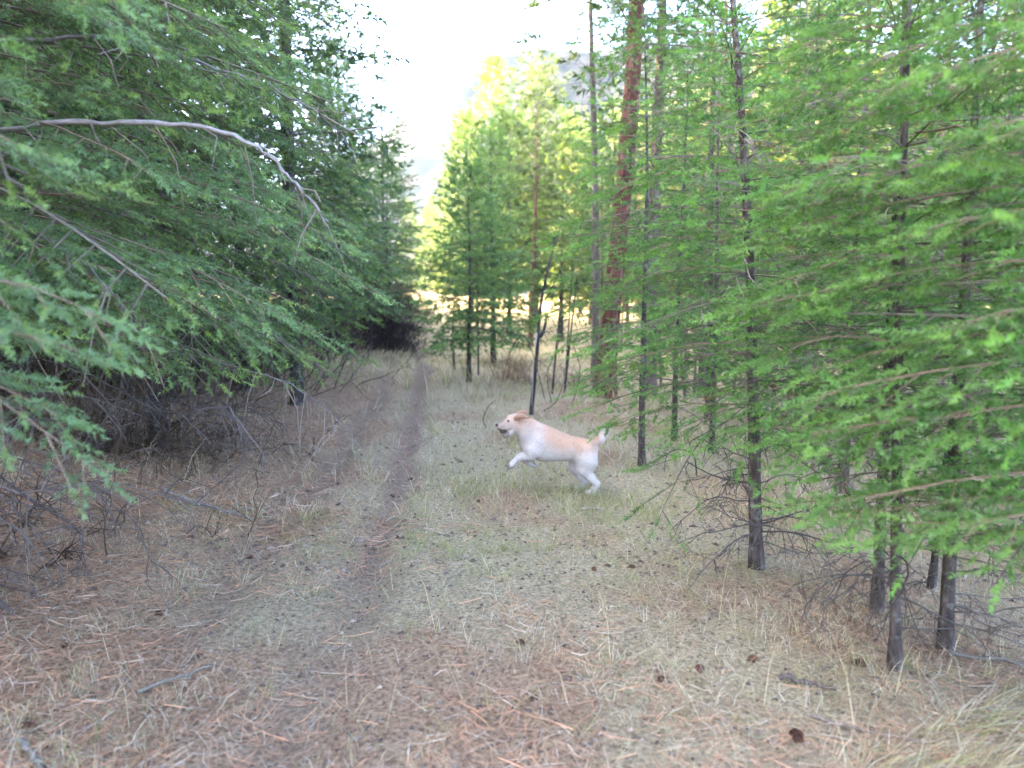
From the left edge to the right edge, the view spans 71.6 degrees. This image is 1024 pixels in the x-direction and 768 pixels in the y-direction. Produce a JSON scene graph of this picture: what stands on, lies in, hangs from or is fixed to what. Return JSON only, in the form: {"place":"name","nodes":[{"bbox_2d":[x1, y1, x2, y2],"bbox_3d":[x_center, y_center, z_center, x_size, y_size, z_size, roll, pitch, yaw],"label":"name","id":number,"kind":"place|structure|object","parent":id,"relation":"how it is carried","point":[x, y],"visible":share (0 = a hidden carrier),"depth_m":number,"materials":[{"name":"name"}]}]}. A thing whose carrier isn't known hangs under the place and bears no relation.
{"place":"outdoors","nodes":[
{"label":"outdoors","id":0,"kind":"place"},
{"bbox_2d":[0,291,1023,767],"bbox_3d":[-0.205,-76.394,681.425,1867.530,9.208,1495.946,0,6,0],"label":"ground","id":1,"kind":"structure","parent":0,"point":[414,659],"depth_m":3.61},
{"bbox_2d":[20,719,38,732],"bbox_3d":[-1.785,1.274,2.630,0.089,0.053,0.053,14,-14,27],"label":"pine cone","id":2,"kind":"object","parent":1,"relation":"on","point":[25,723],"visible":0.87,"depth_m":2.62,"materials":[{"name":"brown plant"}]},
{"bbox_2d":[18,737,45,767],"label":"fallen stick","id":3,"kind":"object","parent":1,"relation":"on","point":[23,742],"visible":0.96,"depth_m":2.49,"materials":[{"name":"grey wood"}]},
{"bbox_2d":[0,0,169,521],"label":"fir tree","id":4,"kind":"object","parent":1,"relation":"on","point":[37,340],"visible":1,"depth_m":2.15,"materials":[{"name":"green plant"}]},
{"bbox_2d":[0,0,218,359],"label":"fir tree","id":5,"kind":"object","parent":1,"relation":"on","point":[6,28],"visible":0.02,"depth_m":11.86,"materials":[{"name":"green plant"}]},
{"bbox_2d":[0,0,223,387],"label":"fir tree","id":6,"kind":"object","parent":1,"relation":"on","point":[11,110],"visible":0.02,"depth_m":8.17,"materials":[{"name":"green plant"}]},
{"bbox_2d":[0,424,270,582],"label":"bare thicket","id":7,"kind":"object","parent":1,"relation":"on","point":[6,555],"visible":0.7,"depth_m":4.58,"materials":[{"name":"brown wood"}]},
{"bbox_2d":[0,269,279,469],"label":"bare thicket","id":8,"kind":"object","parent":1,"relation":"on","point":[33,363],"visible":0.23,"depth_m":6.57,"materials":[{"name":"brown wood"}]},
{"bbox_2d":[2,0,321,289],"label":"fir tree","id":9,"kind":"object","parent":1,"relation":"on","point":[304,1],"depth_m":14.64,"materials":[{"name":"green plant"}]},
{"bbox_2d":[0,0,343,401],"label":"fir tree","id":10,"kind":"object","parent":1,"relation":"on","point":[282,288],"visible":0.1,"depth_m":8.95,"materials":[{"name":"green plant"}]},
{"bbox_2d":[0,372,350,492],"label":"bare thicket","id":11,"kind":"object","parent":1,"relation":"on","point":[145,441],"visible":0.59,"depth_m":6.44,"materials":[{"name":"brown wood"}]},
{"bbox_2d":[137,664,213,693],"bbox_3d":[-1.399,1.225,2.967,0.068,0.030,0.302,5,8,37],"label":"fallen stick","id":12,"kind":"object","parent":1,"relation":"on","point":[149,687],"visible":0.98,"depth_m":2.94,"materials":[{"name":"grey wood"}]},
{"bbox_2d":[0,231,376,411],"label":"bare thicket","id":13,"kind":"object","parent":1,"relation":"on","point":[114,380],"visible":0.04,"depth_m":9.55,"materials":[{"name":"plant"}]},
{"bbox_2d":[0,0,380,470],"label":"fir tree","id":14,"kind":"object","parent":1,"relation":"on","point":[276,266],"visible":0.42,"depth_m":6.40,"materials":[{"name":"green plant"}]},
{"bbox_2d":[0,0,405,633],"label":"fir tree","id":15,"kind":"object","parent":1,"relation":"on","point":[68,260],"visible":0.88,"depth_m":3.41,"materials":[{"name":"green plant"}]},
{"bbox_2d":[163,489,251,519],"bbox_3d":[-2.303,0.901,5.299,0.898,0.130,0.198,2,7,18],"label":"fallen stick","id":16,"kind":"object","parent":1,"relation":"on","point":[208,505],"visible":0.85,"depth_m":5.29,"materials":[{"name":"grey wood"}]},
{"bbox_2d":[34,261,426,394],"bbox_3d":[-5.286,-0.903,11.562,7.805,2.689,4.519,-3,7,-23],"label":"bare thicket","id":17,"kind":"object","parent":1,"relation":"on","point":[276,359],"visible":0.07,"depth_m":11.57,"materials":[{"name":"brown wood"}]},
{"bbox_2d":[151,0,336,391],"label":"fir tree","id":18,"kind":"object","parent":1,"relation":"on","point":[245,362],"visible":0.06,"depth_m":10.53,"materials":[{"name":"green plant"}]},
{"bbox_2d":[159,0,417,404],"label":"fir tree","id":19,"kind":"object","parent":1,"relation":"on","point":[361,56],"visible":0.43,"depth_m":9.76,"materials":[{"name":"green plant"}]},
{"bbox_2d":[181,0,416,371],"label":"fir tree","id":20,"kind":"object","parent":1,"relation":"on","point":[317,165],"visible":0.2,"depth_m":13.23,"materials":[{"name":"green plant"}]},
{"bbox_2d":[191,276,448,378],"bbox_3d":[-4.992,-1.242,14.723,6.558,2.310,4.299,-3,7,-23],"label":"bare thicket","id":21,"kind":"object","parent":1,"relation":"on","point":[349,343],"visible":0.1,"depth_m":14.78,"materials":[{"name":"plant"}]},
{"bbox_2d":[239,337,432,735],"bbox_3d":[-1.907,-0.017,11.467,1.400,0.834,32.452,-1,6,-6],"label":"dirt trail","id":22,"kind":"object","parent":1,"relation":"on","point":[400,474],"visible":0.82,"depth_m":5.76,"materials":[{"name":"soil"}]},
{"bbox_2d":[279,0,394,288],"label":"fir tree","id":23,"kind":"object","parent":1,"relation":"on","point":[345,47],"visible":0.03,"depth_m":28.21,"materials":[{"name":"green plant"}]},
{"bbox_2d":[218,263,465,359],"bbox_3d":[-5.016,-2.072,20.505,8.006,3.080,5.331,0,6,0],"label":"bare thicket","id":24,"kind":"object","parent":1,"relation":"on","point":[386,329],"visible":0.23,"depth_m":19.98,"materials":[{"name":"plant"}]},
{"bbox_2d":[277,32,419,353],"bbox_3d":[-4.398,-4.766,18.144,4.252,8.234,4.060,4,7,31],"label":"fir tree","id":25,"kind":"object","parent":1,"relation":"on","point":[386,310],"visible":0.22,"depth_m":18.18,"materials":[{"name":"green plant"}]},
{"bbox_2d":[344,39,438,315],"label":"fir tree","id":26,"kind":"object","parent":1,"relation":"on","point":[387,105],"visible":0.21,"depth_m":25.64,"materials":[{"name":"green plant"}]},
{"bbox_2d":[353,160,441,338],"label":"fir tree","id":27,"kind":"object","parent":1,"relation":"on","point":[397,250],"visible":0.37,"depth_m":22.32,"materials":[{"name":"green plant"}]},
{"bbox_2d":[351,282,445,352],"bbox_3d":[-3.628,-1.871,21.241,3.980,2.696,5.300,0,6,0],"label":"bare thicket","id":28,"kind":"object","parent":1,"relation":"on","point":[411,323],"visible":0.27,"depth_m":21.27,"materials":[{"name":"plant"}]},
{"bbox_2d":[396,197,426,290],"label":"pine tree","id":29,"kind":"object","parent":1,"relation":"on","point":[413,215],"visible":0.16,"depth_m":90.89,"materials":[{"name":"green plant"}]},
{"bbox_2d":[410,203,445,291],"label":"pine tree","id":30,"kind":"object","parent":1,"relation":"on","point":[428,222],"visible":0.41,"depth_m":55.93,"materials":[{"name":"green plant"}]},
{"bbox_2d":[417,192,441,290],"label":"pine tree","id":31,"kind":"object","parent":1,"relation":"on","point":[430,198],"visible":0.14,"depth_m":85.31,"materials":[{"name":"green plant"}]},
{"bbox_2d":[423,162,467,288],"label":"pine tree","id":32,"kind":"object","parent":1,"relation":"on","point":[437,209],"visible":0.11,"depth_m":54.70,"materials":[{"name":"green plant"}]},
{"bbox_2d":[421,277,481,369],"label":"young fir","id":33,"kind":"object","parent":1,"relation":"on","point":[454,354],"visible":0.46,"depth_m":16.46,"materials":[{"name":"green plant"}]},
{"bbox_2d":[427,101,481,295],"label":"pine tree","id":34,"kind":"object","parent":1,"relation":"on","point":[435,283],"visible":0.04,"depth_m":52.40,"materials":[{"name":"green plant"}]},
{"bbox_2d":[403,140,533,381],"bbox_3d":[-0.830,-2.356,14.158,2.598,4.877,2.642,0,6,0],"label":"young fir","id":35,"kind":"object","parent":1,"relation":"on","point":[458,315],"visible":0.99,"depth_m":13.91,"materials":[{"name":"green plant"}]},
{"bbox_2d":[420,98,518,312],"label":"fir tree","id":36,"kind":"object","parent":1,"relation":"on","point":[461,138],"visible":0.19,"depth_m":30.75,"materials":[{"name":"green plant"}]},
{"bbox_2d":[465,288,489,374],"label":"dead sapling","id":37,"kind":"object","parent":1,"relation":"on","point":[478,293],"visible":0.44,"depth_m":15.79,"materials":[{"name":"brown wood"}]},
{"bbox_2d":[443,42,528,294],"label":"pine tree","id":38,"kind":"object","parent":1,"relation":"on","point":[486,74],"visible":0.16,"depth_m":53.56,"materials":[{"name":"green plant"}]},
{"bbox_2d":[430,115,550,362],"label":"young fir","id":39,"kind":"object","parent":1,"relation":"on","point":[508,192],"visible":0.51,"depth_m":19.09,"materials":[{"name":"green plant"}]},
{"bbox_2d":[449,89,564,335],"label":"fir tree","id":40,"kind":"object","parent":1,"relation":"on","point":[513,116],"visible":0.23,"depth_m":25.93,"materials":[{"name":"green plant"}]},
{"bbox_2d":[475,348,546,380],"bbox_3d":[-0.013,-0.447,15.316,1.577,0.882,1.232,0,6,0],"label":"dry shrub","id":41,"kind":"object","parent":1,"relation":"on","point":[507,373],"visible":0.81,"depth_m":15.21,"materials":[{"name":"beige plant"}]},
{"bbox_2d":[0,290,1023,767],"bbox_3d":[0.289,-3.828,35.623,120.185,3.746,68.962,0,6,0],"label":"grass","id":42,"kind":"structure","parent":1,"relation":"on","point":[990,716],"depth_m":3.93,"materials":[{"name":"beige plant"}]},
{"bbox_2d":[0,375,1023,767],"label":"bark crumbs","id":43,"kind":"object","parent":1,"relation":"on","point":[480,607],"visible":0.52,"depth_m":3.71,"materials":[{"name":"bark"}]},
{"bbox_2d":[0,364,1023,767],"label":"pine needle litter","id":44,"kind":"object","parent":1,"relation":"on","point":[428,756],"visible":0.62,"depth_m":3.18,"materials":[{"name":"brown plant"}]},
{"bbox_2d":[454,351,594,387],"bbox_3d":[0.365,-0.249,14.260,3.071,0.939,1.268,0,6,0],"label":"dry shrub","id":45,"kind":"object","parent":1,"relation":"on","point":[528,376],"visible":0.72,"depth_m":14.24,"materials":[{"name":"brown wood"}]},
{"bbox_2d":[455,44,598,323],"bbox_3d":[0.746,-7.969,29.197,6.274,11.450,6.624,0,6,0],"label":"pine tree","id":46,"kind":"object","parent":1,"relation":"on","point":[528,86],"visible":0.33,"depth_m":28.47,"materials":[{"name":"green plant"}]},
{"bbox_2d":[477,81,590,346],"bbox_3d":[0.825,-5.473,23.671,4.128,8.730,4.164,0,6,0],"label":"pine tree","id":47,"kind":"object","parent":1,"relation":"on","point":[534,220],"visible":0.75,"depth_m":23.27,"materials":[{"name":"green plant"}]},
{"bbox_2d":[493,102,575,309],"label":"fir tree","id":48,"kind":"object","parent":1,"relation":"on","point":[539,125],"visible":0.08,"depth_m":34.74,"materials":[{"name":"green plant"}]},
{"bbox_2d":[506,44,568,298],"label":"pine tree","id":49,"kind":"object","parent":1,"relation":"on","point":[531,67],"visible":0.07,"depth_m":54.56,"materials":[{"name":"green plant"}]},
{"bbox_2d":[512,230,569,414],"bbox_3d":[0.497,-0.824,9.995,0.784,2.658,0.604,-5,8,-38],"label":"charred snag","id":50,"kind":"object","parent":1,"relation":"on","point":[538,337],"visible":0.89,"depth_m":9.97,"materials":[{"name":"brown wood"}]},
{"bbox_2d":[496,409,608,494],"bbox_3d":[0.345,0.574,5.972,0.966,0.724,0.319,0,6,0],"label":"dog","id":51,"kind":"object","parent":1,"relation":"on","point":[539,441],"visible":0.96,"depth_m":5.88},
{"bbox_2d":[540,309,572,393],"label":"dead sapling","id":52,"kind":"object","parent":1,"relation":"on","point":[554,358],"visible":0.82,"depth_m":12.61,"materials":[{"name":"brown wood"}]},
{"bbox_2d":[505,106,610,341],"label":"fir tree","id":53,"kind":"object","parent":1,"relation":"on","point":[560,293],"visible":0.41,"depth_m":24.72,"materials":[{"name":"green plant"}]},
{"bbox_2d":[549,265,576,370],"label":"dead sapling","id":54,"kind":"object","parent":1,"relation":"on","point":[569,317],"visible":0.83,"depth_m":15.44,"materials":[{"name":"brown wood"}]},
{"bbox_2d":[540,110,604,303],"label":"pine tree","id":55,"kind":"object","parent":1,"relation":"on","point":[564,124],"visible":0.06,"depth_m":39.79,"materials":[{"name":"green plant"}]},
{"bbox_2d":[563,275,583,392],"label":"dead sapling","id":56,"kind":"object","parent":1,"relation":"on","point":[566,372],"visible":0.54,"depth_m":13.20,"materials":[{"name":"brown wood"}]},
{"bbox_2d":[545,111,609,308],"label":"pine tree","id":57,"kind":"object","parent":1,"relation":"on","point":[554,300],"visible":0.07,"depth_m":38.27,"materials":[{"name":"green plant"}]},
{"bbox_2d":[554,143,624,324],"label":"pine tree","id":58,"kind":"object","parent":1,"relation":"on","point":[590,312],"visible":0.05,"depth_m":31.89,"materials":[{"name":"green plant"}]},
{"bbox_2d":[508,0,680,383],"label":"pine tree","id":59,"kind":"object","parent":1,"relation":"on","point":[595,249],"visible":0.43,"depth_m":14.09,"materials":[{"name":"brown plant"}]},
{"bbox_2d":[576,156,625,329],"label":"dead sapling","id":60,"kind":"object","parent":1,"relation":"on","point":[601,257],"visible":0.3,"depth_m":16.88,"materials":[{"name":"wood"}]},
{"bbox_2d":[547,77,674,319],"bbox_3d":[2.953,-4.688,20.604,3.954,8.168,4.156,0,6,0],"label":"fir tree","id":61,"kind":"object","parent":1,"relation":"on","point":[587,254],"visible":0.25,"depth_m":20.34,"materials":[{"name":"green plant"}]},
{"bbox_2d":[581,98,659,302],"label":"pine tree","id":62,"kind":"object","parent":1,"relation":"on","point":[612,139],"visible":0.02,"depth_m":47.10,"materials":[{"name":"green plant"}]},
{"bbox_2d":[568,0,708,398],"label":"ponderosa pine","id":63,"kind":"object","parent":1,"relation":"on","point":[617,273],"visible":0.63,"depth_m":11.70,"materials":[{"name":"brown plant"}]},
{"bbox_2d":[586,13,702,356],"bbox_3d":[3.543,-4.675,17.967,3.274,9.158,3.225,-5,8,-40],"label":"fir tree","id":64,"kind":"object","parent":1,"relation":"on","point":[648,86],"visible":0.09,"depth_m":17.93,"materials":[{"name":"green plant"}]},
{"bbox_2d":[525,0,765,466],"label":"fir tree","id":65,"kind":"object","parent":1,"relation":"on","point":[641,384],"visible":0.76,"depth_m":6.56,"materials":[{"name":"green plant"}]},
{"bbox_2d":[562,0,763,395],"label":"pine tree","id":66,"kind":"object","parent":1,"relation":"on","point":[651,192],"visible":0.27,"depth_m":12.79,"materials":[{"name":"green plant"}]},
{"bbox_2d":[633,166,701,332],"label":"pine tree","id":67,"kind":"object","parent":1,"relation":"on","point":[665,252],"visible":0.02,"depth_m":26.41,"materials":[{"name":"green plant"}]},
{"bbox_2d":[659,241,703,399],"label":"dead sapling","id":68,"kind":"object","parent":1,"relation":"on","point":[684,394],"visible":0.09,"depth_m":12.85,"materials":[{"name":"wood"}]},
{"bbox_2d":[606,2,758,440],"bbox_3d":[1.943,-1.703,8.095,1.767,4.993,1.702,4,7,34],"label":"fir tree","id":69,"kind":"object","parent":1,"relation":"on","point":[674,397],"visible":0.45,"depth_m":7.99,"materials":[{"name":"green plant"}]},
{"bbox_2d":[657,104,714,336],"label":"pine tree","id":70,"kind":"object","parent":1,"relation":"on","point":[685,232],"visible":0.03,"depth_m":25.83,"materials":[{"name":"green plant"}]},
{"bbox_2d":[617,0,796,397],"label":"fir tree","id":71,"kind":"object","parent":1,"relation":"on","point":[707,212],"visible":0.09,"depth_m":13.02,"materials":[{"name":"green plant"}]},
{"bbox_2d":[628,17,802,453],"bbox_3d":[2.123,-1.417,7.442,1.865,4.594,1.680,0,6,0],"label":"fir tree","id":72,"kind":"object","parent":1,"relation":"on","point":[712,438],"visible":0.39,"depth_m":7.35,"materials":[{"name":"green plant"}]},
{"bbox_2d":[659,0,772,331],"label":"fir tree","id":73,"kind":"object","parent":1,"relation":"on","point":[741,12],"visible":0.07,"depth_m":15.58,"materials":[{"name":"green plant"}]},
{"bbox_2d":[626,0,812,419],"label":"fir tree","id":74,"kind":"object","parent":1,"relation":"on","point":[744,71],"visible":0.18,"depth_m":10.04,"materials":[{"name":"green plant"}]},
{"bbox_2d":[697,45,755,334],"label":"dead sapling","id":75,"kind":"object","parent":1,"relation":"on","point":[733,185],"visible":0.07,"depth_m":11.74,"materials":[{"name":"grey plant"}]},
{"bbox_2d":[662,0,791,373],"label":"fir tree","id":76,"kind":"object","parent":1,"relation":"on","point":[750,10],"visible":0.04,"depth_m":18.25,"materials":[{"name":"green plant"}]},
{"bbox_2d":[527,0,1009,592],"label":"fir tree","id":77,"kind":"object","parent":1,"relation":"on","point":[755,544],"visible":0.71,"depth_m":4.01,"materials":[{"name":"green plant"}]},
{"bbox_2d":[714,0,853,325],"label":"pine tree","id":78,"kind":"object","parent":1,"relation":"on","point":[772,20],"visible":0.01,"depth_m":26.65,"materials":[{"name":"green plant"}]},
{"bbox_2d":[720,0,870,326],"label":"pine tree","id":79,"kind":"object","parent":1,"relation":"on","point":[777,160],"visible":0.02,"depth_m":27.21,"materials":[{"name":"green plant"}]},
{"bbox_2d":[788,728,803,742],"bbox_3d":[1.029,1.278,2.568,0.064,0.055,0.070,-3,7,-26],"label":"pine cone","id":80,"kind":"object","parent":1,"relation":"on","point":[797,734],"visible":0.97,"depth_m":2.56,"materials":[{"name":"brown plant"}]},
{"bbox_2d":[713,0,887,412],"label":"fir tree","id":81,"kind":"object","parent":1,"relation":"on","point":[817,245],"visible":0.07,"depth_m":11.15,"materials":[{"name":"green plant"}]},
{"bbox_2d":[721,0,891,328],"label":"fir tree","id":82,"kind":"object","parent":1,"relation":"on","point":[839,52],"visible":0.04,"depth_m":13.12,"materials":[{"name":"green plant"}]},
{"bbox_2d":[778,674,836,690],"bbox_3d":[1.215,1.232,2.925,0.225,0.038,0.041,4,7,32],"label":"fallen stick","id":83,"kind":"object","parent":1,"relation":"on","point":[793,679],"visible":0.94,"depth_m":2.93,"materials":[{"name":"grey wood"}]},
{"bbox_2d":[665,0,952,450],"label":"fir tree","id":84,"kind":"object","parent":1,"relation":"on","point":[758,33],"visible":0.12,"depth_m":8.37,"materials":[{"name":"green plant"}]},
{"bbox_2d":[741,0,893,383],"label":"fir tree","id":85,"kind":"object","parent":1,"relation":"on","point":[808,47],"visible":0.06,"depth_m":15.80,"materials":[{"name":"green plant"}]},
{"bbox_2d":[757,0,893,366],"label":"fir tree","id":86,"kind":"object","parent":1,"relation":"on","point":[825,167],"visible":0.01,"depth_m":18.56,"materials":[{"name":"green plant"}]},
{"bbox_2d":[670,0,1023,671],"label":"fir tree","id":87,"kind":"object","parent":1,"relation":"on","point":[894,647],"visible":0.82,"depth_m":2.83,"materials":[{"name":"green plant"}]},
{"bbox_2d":[670,0,1023,664],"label":"fir tree","id":88,"kind":"object","parent":1,"relation":"on","point":[877,601],"visible":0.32,"depth_m":3.48,"materials":[{"name":"green plant"}]},
{"bbox_2d":[677,0,1022,493],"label":"fir tree","id":89,"kind":"object","parent":1,"relation":"on","point":[830,254],"visible":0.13,"depth_m":6.11,"materials":[{"name":"green plant"}]},
{"bbox_2d":[691,0,1023,614],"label":"fir tree","id":90,"kind":"object","parent":1,"relation":"on","point":[907,488],"visible":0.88,"depth_m":2.50,"materials":[{"name":"green plant"}]},
{"bbox_2d":[850,658,866,667],"bbox_3d":[1.497,1.208,3.069,0.055,0.050,0.052,0,6,-4],"label":"pine cone","id":91,"kind":"object","parent":1,"relation":"on","point":[857,663],"visible":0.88,"depth_m":3.06,"materials":[{"name":"brown plant"}]},
{"bbox_2d":[811,713,926,744],"bbox_3d":[1.299,1.263,2.601,0.378,0.047,0.059,3,7,24],"label":"fallen stick","id":92,"kind":"object","parent":1,"relation":"on","point":[818,717],"visible":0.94,"depth_m":2.61,"materials":[{"name":"grey wood"}]},
{"bbox_2d":[726,0,1023,661],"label":"fir tree","id":93,"kind":"object","parent":1,"relation":"on","point":[948,593],"visible":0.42,"depth_m":3.25,"materials":[{"name":"green plant"}]},
{"bbox_2d":[781,0,989,350],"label":"pine tree","id":94,"kind":"object","parent":1,"relation":"on","point":[886,52],"visible":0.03,"depth_m":23.65,"materials":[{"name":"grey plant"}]},
{"bbox_2d":[759,0,1023,589],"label":"fir tree","id":95,"kind":"object","parent":1,"relation":"on","point":[932,578],"visible":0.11,"depth_m":4.06,"materials":[{"name":"green plant"}]},
{"bbox_2d":[847,1,999,343],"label":"fir tree","id":96,"kind":"object","parent":1,"relation":"on","point":[927,147],"visible":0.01,"depth_m":15.05,"materials":[{"name":"green plant"}]},
{"bbox_2d":[828,0,1023,460],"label":"fir tree","id":97,"kind":"object","parent":1,"relation":"on","point":[955,128],"visible":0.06,"depth_m":7.68,"materials":[{"name":"green plant"}]},
{"bbox_2d":[828,0,1023,525],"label":"fir tree","id":98,"kind":"object","parent":1,"relation":"on","point":[975,10],"visible":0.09,"depth_m":5.49,"materials":[{"name":"green plant"}]},
{"bbox_2d":[835,0,1021,387],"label":"fir tree","id":99,"kind":"object","parent":1,"relation":"on","point":[926,92],"visible":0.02,"depth_m":12.52,"materials":[{"name":"green plant"}]},
{"bbox_2d":[836,0,1023,422],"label":"fir tree","id":100,"kind":"object","parent":1,"relation":"on","point":[891,147],"visible":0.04,"depth_m":10.32,"materials":[{"name":"green plant"}]},
{"bbox_2d":[870,0,1018,307],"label":"fir tree","id":101,"kind":"object","parent":1,"relation":"on","point":[963,113],"visible":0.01,"depth_m":17.61,"materials":[{"name":"green plant"}]},
{"bbox_2d":[949,651,1023,666],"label":"fallen stick","id":102,"kind":"object","parent":1,"relation":"on","point":[963,655],"visible":0.82,"depth_m":3.22,"materials":[{"name":"grey wood"}]},
{"bbox_2d":[951,0,1023,323],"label":"pine tree","id":103,"kind":"object","parent":1,"relation":"on","point":[996,151],"depth_m":25.02,"materials":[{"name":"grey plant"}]},
{"bbox_2d":[161,0,1022,204],"label":"sky","id":104,"kind":"structure","parent":0,"point":[446,37],"materials":[{"name":"white"}]},
{"bbox_2d":[178,42,1023,294],"bbox_3d":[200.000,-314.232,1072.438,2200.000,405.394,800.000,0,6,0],"label":"mountain","id":105,"kind":"structure","parent":0,"point":[429,127],"depth_m":961.30,"materials":[{"name":"white"}]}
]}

